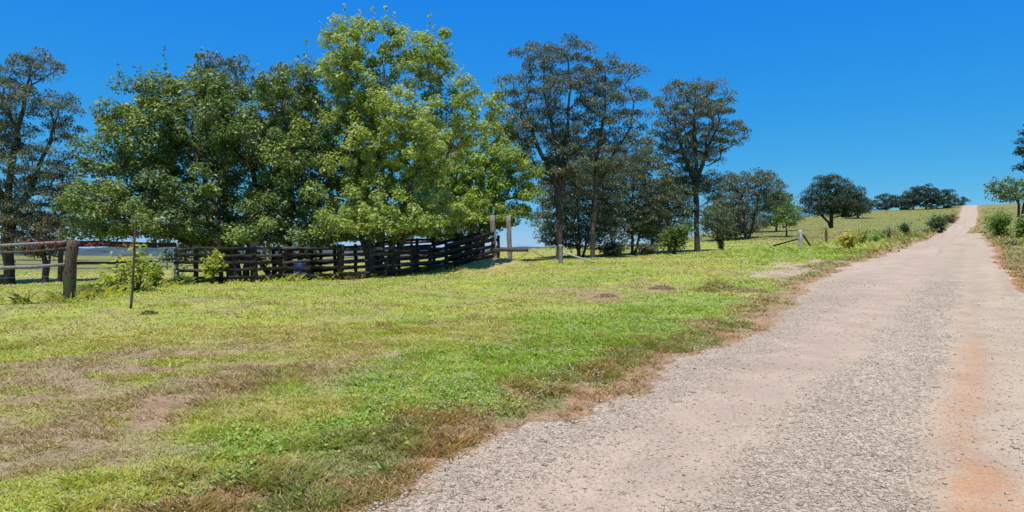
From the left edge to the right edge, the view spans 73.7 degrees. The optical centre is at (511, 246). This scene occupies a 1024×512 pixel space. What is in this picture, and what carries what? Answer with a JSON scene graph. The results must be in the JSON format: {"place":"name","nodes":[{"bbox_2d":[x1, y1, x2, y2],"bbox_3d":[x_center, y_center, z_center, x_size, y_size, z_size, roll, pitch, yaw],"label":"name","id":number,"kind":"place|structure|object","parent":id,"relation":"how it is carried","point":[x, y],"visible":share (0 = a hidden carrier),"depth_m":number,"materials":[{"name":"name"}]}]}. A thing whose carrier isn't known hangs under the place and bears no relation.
{"place":"outdoors","nodes":[
{"label":"outdoors","id":0,"kind":"place"},
{"bbox_2d":[0,246,555,256],"bbox_3d":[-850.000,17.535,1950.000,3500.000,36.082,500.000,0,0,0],"label":"hills","id":1,"kind":"structure","parent":0,"point":[116,251],"depth_m":1804.79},
{"bbox_2d":[0,203,1023,511],"bbox_3d":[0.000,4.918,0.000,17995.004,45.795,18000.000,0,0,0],"label":"ground","id":2,"kind":"structure","parent":0,"point":[898,217],"depth_m":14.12,"materials":[{"name":"green plant"}]},
{"bbox_2d":[0,275,4,284],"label":"drum","id":3,"kind":"object","parent":2,"relation":"on","point":[2,279],"visible":0.84,"depth_m":38.95,"materials":[{"name":"blue plastic"}]},
{"bbox_2d":[0,206,76,282],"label":"gum tree","id":4,"kind":"object","parent":2,"relation":"on","point":[40,225],"visible":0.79,"depth_m":40.20,"materials":[{"name":"green plant"}]},
{"bbox_2d":[0,46,87,283],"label":"gum tree","id":5,"kind":"object","parent":2,"relation":"on","point":[9,204],"visible":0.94,"depth_m":40.69,"materials":[{"name":"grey plant"}]},
{"bbox_2d":[34,155,88,280],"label":"gum tree","id":6,"kind":"object","parent":2,"relation":"on","point":[60,184],"visible":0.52,"depth_m":40.41,"materials":[{"name":"green plant"}]},
{"bbox_2d":[0,240,179,302],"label":"rail fence","id":7,"kind":"object","parent":2,"relation":"on","point":[69,274],"visible":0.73,"depth_m":18.64,"materials":[{"name":"wood"}]},
{"bbox_2d":[23,238,132,251],"bbox_3d":[-11.981,-0.032,18.835,2.706,0.390,0.516,0,0,-15],"label":"creeper","id":8,"kind":"object","parent":7,"relation":"attached to","point":[90,244],"visible":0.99,"depth_m":18.69,"materials":[{"name":"brown plant"}]},
{"bbox_2d":[76,283,105,291],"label":"weed clump","id":9,"kind":"object","parent":2,"relation":"on","point":[88,285],"visible":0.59,"depth_m":23.06,"materials":[{"name":"green plant"}]},
{"bbox_2d":[96,272,130,286],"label":"shrub","id":10,"kind":"object","parent":2,"relation":"on","point":[107,280],"visible":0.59,"depth_m":23.18,"materials":[{"name":"green plant"}]},
{"bbox_2d":[129,215,136,308],"bbox_3d":[-9.183,0.426,16.556,0.195,2.375,0.072,0,0,0],"label":"stake","id":11,"kind":"object","parent":2,"relation":"on","point":[133,271],"visible":0.91,"depth_m":16.53,"materials":[{"name":"brown wood"}]},
{"bbox_2d":[93,239,176,291],"bbox_3d":[-12.196,0.640,21.877,2.250,1.774,1.741,0,0,23],"label":"shrub","id":12,"kind":"object","parent":2,"relation":"on","point":[142,271],"visible":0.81,"depth_m":22.02,"materials":[{"name":"green plant"}]},
{"bbox_2d":[138,310,157,314],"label":"clump","id":13,"kind":"object","parent":2,"relation":"on","point":[150,312],"visible":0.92,"depth_m":15.26,"materials":[{"name":"green plant"}]},
{"bbox_2d":[142,261,164,287],"bbox_3d":[-12.511,0.987,23.966,0.770,1.070,0.991,0,0,-44],"label":"shrub","id":14,"kind":"object","parent":2,"relation":"on","point":[156,279],"visible":0.55,"depth_m":23.90,"materials":[{"name":"green plant"}]},
{"bbox_2d":[48,46,300,281],"bbox_3d":[-15.416,-3.858,31.649,10.371,11.335,8.195,0,0,-29],"label":"shade tree","id":15,"kind":"object","parent":2,"relation":"on","point":[229,136],"visible":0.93,"depth_m":30.79,"materials":[{"name":"green plant"}]},
{"bbox_2d":[0,250,358,270],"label":"paddock fence","id":16,"kind":"object","parent":2,"relation":"on","point":[167,261],"visible":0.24,"depth_m":58.46,"materials":[{"name":"brown wood"}]},
{"bbox_2d":[170,273,196,284],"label":"weed clump","id":17,"kind":"object","parent":2,"relation":"on","point":[181,277],"visible":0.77,"depth_m":26.21,"materials":[{"name":"green plant"}]},
{"bbox_2d":[199,248,227,283],"bbox_3d":[-11.793,0.815,26.950,1.181,1.482,0.970,0,0,0],"label":"shrub","id":18,"kind":"object","parent":2,"relation":"on","point":[213,270],"visible":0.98,"depth_m":26.90,"materials":[{"name":"green plant"}]},
{"bbox_2d":[184,49,258,271],"bbox_3d":[-21.105,-6.173,49.863,5.697,16.208,5.928,0,0,-36],"label":"gum tree","id":19,"kind":"object","parent":2,"relation":"on","point":[235,69],"visible":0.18,"depth_m":49.49,"materials":[{"name":"green plant"}]},
{"bbox_2d":[156,223,323,274],"bbox_3d":[-14.638,-0.443,37.160,8.505,4.405,4.589,0,0,0],"label":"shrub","id":20,"kind":"object","parent":2,"relation":"on","point":[170,255],"visible":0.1,"depth_m":36.96,"materials":[{"name":"green plant"}]},
{"bbox_2d":[220,39,354,277],"bbox_3d":[-10.033,-4.025,31.767,6.004,11.274,5.858,0,0,0],"label":"shade tree","id":21,"kind":"object","parent":2,"relation":"on","point":[311,191],"visible":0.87,"depth_m":31.13,"materials":[{"name":"green plant"}]},
{"bbox_2d":[253,53,329,261],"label":"gum tree","id":22,"kind":"object","parent":2,"relation":"on","point":[275,68],"visible":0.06,"depth_m":49.71,"materials":[{"name":"green plant"}]},
{"bbox_2d":[294,263,306,279],"bbox_3d":[-9.175,1.105,29.600,0.567,0.750,0.567,0,0,0],"label":"drum","id":23,"kind":"object","parent":2,"relation":"on","point":[300,264],"visible":0.34,"depth_m":29.39,"materials":[{"name":"blue plastic"}]},
{"bbox_2d":[173,242,447,283],"bbox_3d":[-7.755,0.750,29.630,12.307,1.857,1.865,0,0,-35],"label":"stockyard fence","id":24,"kind":"object","parent":2,"relation":"on","point":[254,262],"visible":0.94,"depth_m":29.17,"materials":[{"name":"brown wood"}]},
{"bbox_2d":[283,242,374,279],"bbox_3d":[-8.742,0.684,33.748,0.247,1.929,9.247,0,0,13],"label":"stockyard fence","id":25,"kind":"object","parent":2,"relation":"on","point":[286,258],"visible":0.33,"depth_m":32.14,"materials":[{"name":"brown wood"}]},
{"bbox_2d":[271,235,499,273],"bbox_3d":[-6.756,0.559,37.615,12.423,2.382,0.251,0,0,-11],"label":"stockyard fence","id":26,"kind":"object","parent":2,"relation":"on","point":[410,255],"visible":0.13,"depth_m":37.68,"materials":[{"name":"brown wood"}]},
{"bbox_2d":[0,273,796,511],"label":"clover","id":27,"kind":"object","parent":2,"relation":"on","point":[280,447],"depth_m":7.84,"materials":[{"name":"green plant"}]},
{"bbox_2d":[375,237,435,274],"bbox_3d":[-5.223,0.502,32.957,3.454,1.913,0.680,0,0,-42],"label":"stockyard fence","id":28,"kind":"object","parent":2,"relation":"on","point":[432,239],"visible":0.42,"depth_m":33.65,"materials":[{"name":"brown wood"}]},
{"bbox_2d":[308,3,510,273],"bbox_3d":[-5.408,-5.072,31.279,9.362,13.057,6.625,0,0,20],"label":"shade tree","id":29,"kind":"object","parent":2,"relation":"on","point":[370,222],"visible":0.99,"depth_m":31.30,"materials":[{"name":"green plant"}]},
{"bbox_2d":[388,116,546,258],"bbox_3d":[-2.143,-3.731,39.746,8.679,9.834,8.327,0,0,-26],"label":"shade tree","id":30,"kind":"object","parent":2,"relation":"on","point":[468,215],"visible":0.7,"depth_m":39.32,"materials":[{"name":"green plant"}]},
{"bbox_2d":[436,215,527,268],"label":"loading ramp","id":31,"kind":"structure","parent":2,"relation":"on","point":[471,245],"depth_m":35.77,"materials":[{"name":"brown wood"}]},
{"bbox_2d":[488,32,606,258],"bbox_3d":[2.146,-6.002,41.693,7.577,13.801,4.754,0,0,0],"label":"gum tree","id":32,"kind":"object","parent":2,"relation":"on","point":[564,168],"visible":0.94,"depth_m":41.41,"materials":[{"name":"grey plant"}]},
{"bbox_2d":[519,244,595,263],"bbox_3d":[2.374,0.489,36.856,4.287,1.201,0.536,0,0,5],"label":"strainer fence","id":33,"kind":"object","parent":2,"relation":"on","point":[560,260],"visible":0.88,"depth_m":36.66,"materials":[{"name":"wood"}]},
{"bbox_2d":[526,125,628,256],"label":"gum tree","id":34,"kind":"object","parent":2,"relation":"on","point":[580,192],"visible":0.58,"depth_m":47.07,"materials":[{"name":"green plant"}]},
{"bbox_2d":[594,293,617,297],"bbox_3d":[2.586,1.368,18.886,0.735,0.201,0.552,0,0,-24],"label":"soil clod","id":35,"kind":"object","parent":2,"relation":"on","point":[608,295],"visible":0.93,"depth_m":18.80,"materials":[{"name":"brown soil"}]},
{"bbox_2d":[562,51,658,257],"bbox_3d":[6.005,-5.564,42.186,6.028,12.799,4.159,0,0,0],"label":"gum tree","id":36,"kind":"object","parent":2,"relation":"on","point":[615,95],"visible":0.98,"depth_m":41.90,"materials":[{"name":"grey plant"}]},
{"bbox_2d":[589,239,634,256],"bbox_3d":[7.074,0.114,48.105,3.072,1.328,2.826,0,0,26],"label":"bush","id":37,"kind":"object","parent":2,"relation":"on","point":[614,249],"visible":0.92,"depth_m":47.77,"materials":[{"name":"green plant"}]},
{"bbox_2d":[598,207,637,248],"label":"gum tree","id":38,"kind":"object","parent":2,"relation":"on","point":[611,237],"visible":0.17,"depth_m":61.52,"materials":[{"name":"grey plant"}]},
{"bbox_2d":[591,145,679,254],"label":"gum tree","id":39,"kind":"object","parent":2,"relation":"on","point":[645,176],"visible":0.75,"depth_m":49.10,"materials":[{"name":"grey plant"}]},
{"bbox_2d":[633,238,662,254],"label":"bush","id":40,"kind":"object","parent":2,"relation":"on","point":[644,248],"visible":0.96,"depth_m":48.54,"materials":[{"name":"green plant"}]},
{"bbox_2d":[626,195,679,245],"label":"gum tree","id":41,"kind":"object","parent":2,"relation":"on","point":[653,234],"visible":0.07,"depth_m":69.84,"materials":[{"name":"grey plant"}]},
{"bbox_2d":[648,284,676,289],"bbox_3d":[4.589,1.250,20.957,0.956,0.242,0.667,0,0,0],"label":"soil clod","id":42,"kind":"object","parent":2,"relation":"on","point":[661,287],"visible":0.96,"depth_m":20.83,"materials":[{"name":"brown soil"}]},
{"bbox_2d":[654,221,697,254],"bbox_3d":[10.391,-0.532,43.951,2.920,2.258,2.334,0,0,17],"label":"bush","id":43,"kind":"object","parent":2,"relation":"on","point":[670,241],"visible":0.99,"depth_m":43.63,"materials":[{"name":"green plant"}]},
{"bbox_2d":[635,166,726,253],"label":"gum tree","id":44,"kind":"object","parent":2,"relation":"on","point":[679,207],"visible":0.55,"depth_m":50.91,"materials":[{"name":"green plant"}]},
{"bbox_2d":[633,77,751,251],"bbox_3d":[13.542,-6.142,51.622,8.159,13.238,6.195,0,0,39],"label":"gum tree","id":45,"kind":"object","parent":2,"relation":"on","point":[709,138],"visible":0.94,"depth_m":50.83,"materials":[{"name":"green plant"}]},
{"bbox_2d":[691,202,740,240],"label":"gum tree","id":46,"kind":"object","parent":2,"relation":"on","point":[716,224],"visible":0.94,"depth_m":83.40,"materials":[{"name":"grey plant"}]},
{"bbox_2d":[694,279,737,292],"bbox_3d":[5.941,1.147,19.750,1.455,0.478,0.981,0,0,0],"label":"grass heap","id":47,"kind":"object","parent":2,"relation":"on","point":[714,286],"depth_m":19.59,"materials":[{"name":"plant"}]},
{"bbox_2d":[716,231,725,249],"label":"shrub","id":48,"kind":"object","parent":2,"relation":"on","point":[720,241],"visible":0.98,"depth_m":51.51,"materials":[{"name":"green plant"}]},
{"bbox_2d":[700,201,764,238],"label":"gum tree","id":49,"kind":"object","parent":2,"relation":"on","point":[755,229],"visible":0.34,"depth_m":103.11,"materials":[{"name":"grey plant"}]},
{"bbox_2d":[723,286,767,292],"bbox_3d":[6.583,1.258,19.238,1.396,0.274,0.892,0,0,0],"label":"grass heap","id":50,"kind":"object","parent":2,"relation":"on","point":[755,290],"depth_m":19.08,"materials":[{"name":"plant"}]},
{"bbox_2d":[707,167,788,238],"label":"gum tree","id":51,"kind":"object","parent":2,"relation":"on","point":[739,191],"visible":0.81,"depth_m":97.34,"materials":[{"name":"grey plant"}]},
{"bbox_2d":[754,191,806,231],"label":"gum tree","id":52,"kind":"object","parent":2,"relation":"on","point":[766,219],"visible":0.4,"depth_m":111.22,"materials":[{"name":"green plant"}]},
{"bbox_2d":[769,193,800,236],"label":"young tree","id":53,"kind":"object","parent":2,"relation":"on","point":[782,219],"visible":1,"depth_m":95.81,"materials":[{"name":"green plant"}]},
{"bbox_2d":[795,173,872,227],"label":"hill tree","id":54,"kind":"object","parent":2,"relation":"on","point":[832,203],"visible":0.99,"depth_m":128.67,"materials":[{"name":"green plant"}]},
{"bbox_2d":[773,226,917,247],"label":"wire fence","id":55,"kind":"object","parent":2,"relation":"on","point":[805,238],"visible":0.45,"depth_m":48.39,"materials":[{"name":"white metal"}]},
{"bbox_2d":[831,229,862,248],"bbox_3d":[22.903,-0.465,46.636,1.861,1.434,1.751,0,0,14],"label":"shrub","id":56,"kind":"object","parent":2,"relation":"on","point":[850,240],"visible":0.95,"depth_m":46.47,"materials":[{"name":"yellow plant"}]},
{"bbox_2d":[845,196,877,217],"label":"hill tree","id":57,"kind":"object","parent":2,"relation":"on","point":[870,203],"visible":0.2,"depth_m":213.57,"materials":[{"name":"green plant"}]},
{"bbox_2d":[852,224,876,243],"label":"shrub","id":58,"kind":"object","parent":2,"relation":"on","point":[864,237],"visible":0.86,"depth_m":56.59,"materials":[{"name":"green plant"}]},
{"bbox_2d":[868,230,886,241],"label":"shrub","id":59,"kind":"object","parent":2,"relation":"on","point":[875,238],"visible":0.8,"depth_m":63.85,"materials":[{"name":"green plant"}]},
{"bbox_2d":[877,229,888,237],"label":"shrub","id":60,"kind":"object","parent":2,"relation":"on","point":[879,233],"visible":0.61,"depth_m":79.07,"materials":[{"name":"green plant"}]},
{"bbox_2d":[871,193,900,210],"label":"crest tree","id":61,"kind":"object","parent":2,"relation":"on","point":[883,205],"visible":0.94,"depth_m":266.65,"materials":[{"name":"green plant"}]},
{"bbox_2d":[881,225,896,236],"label":"shrub","id":62,"kind":"object","parent":2,"relation":"on","point":[889,229],"visible":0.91,"depth_m":75.52,"materials":[{"name":"green plant"}]},
{"bbox_2d":[889,194,913,209],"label":"crest tree","id":63,"kind":"object","parent":2,"relation":"on","point":[903,201],"visible":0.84,"depth_m":266.42,"materials":[{"name":"green plant"}]},
{"bbox_2d":[897,221,910,234],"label":"bush","id":64,"kind":"object","parent":2,"relation":"on","point":[904,228],"visible":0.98,"depth_m":82.70,"materials":[{"name":"green plant"}]},
{"bbox_2d":[899,186,928,209],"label":"crest tree","id":65,"kind":"object","parent":2,"relation":"on","point":[913,198],"visible":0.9,"depth_m":266.33,"materials":[{"name":"green plant"}]},
{"bbox_2d":[911,183,944,208],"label":"crest tree","id":66,"kind":"object","parent":2,"relation":"on","point":[927,191],"visible":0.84,"depth_m":266.04,"materials":[{"name":"green plant"}]},
{"bbox_2d":[918,227,939,232],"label":"weed clump","id":67,"kind":"object","parent":2,"relation":"on","point":[929,228],"visible":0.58,"depth_m":111.78,"materials":[{"name":"green plant"}]},
{"bbox_2d":[923,213,951,232],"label":"bush","id":68,"kind":"object","parent":2,"relation":"on","point":[938,222],"visible":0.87,"depth_m":127.30,"materials":[{"name":"green plant"}]},
{"bbox_2d":[930,189,959,207],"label":"crest tree","id":69,"kind":"object","parent":2,"relation":"on","point":[945,194],"visible":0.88,"depth_m":266.31,"materials":[{"name":"green plant"}]},
{"bbox_2d":[943,214,959,222],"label":"bush","id":70,"kind":"object","parent":2,"relation":"on","point":[951,218],"visible":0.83,"depth_m":177.72,"materials":[{"name":"green plant"}]},
{"bbox_2d":[953,196,970,205],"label":"crest tree","id":71,"kind":"object","parent":2,"relation":"on","point":[961,201],"visible":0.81,"depth_m":284.04,"materials":[{"name":"green plant"}]},
{"bbox_2d":[980,208,1016,236],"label":"bush","id":72,"kind":"object","parent":2,"relation":"on","point":[999,224],"visible":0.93,"depth_m":75.73,"materials":[{"name":"green plant"}]},
{"bbox_2d":[983,176,1023,237],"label":"roadside tree","id":73,"kind":"object","parent":2,"relation":"on","point":[1002,194],"visible":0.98,"depth_m":69.93,"materials":[{"name":"green plant"}]},
{"bbox_2d":[1009,214,1023,238],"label":"bush","id":74,"kind":"object","parent":2,"relation":"on","point":[1020,227],"visible":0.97,"depth_m":66.14,"materials":[{"name":"green plant"}]},
{"bbox_2d":[1010,124,1023,172],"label":"pine tree","id":75,"kind":"object","parent":2,"relation":"on","point":[1018,151],"visible":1,"depth_m":48.69,"materials":[{"name":"green plant"}]},
{"bbox_2d":[0,0,1023,248],"label":"sky","id":76,"kind":"structure","parent":0,"point":[893,97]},
{"bbox_2d":[320,205,1023,511],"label":"gravel road","id":77,"kind":"structure","parent":0,"point":[953,253],"depth_m":6.38,"materials":[{"name":"beige gravel"}]}
]}

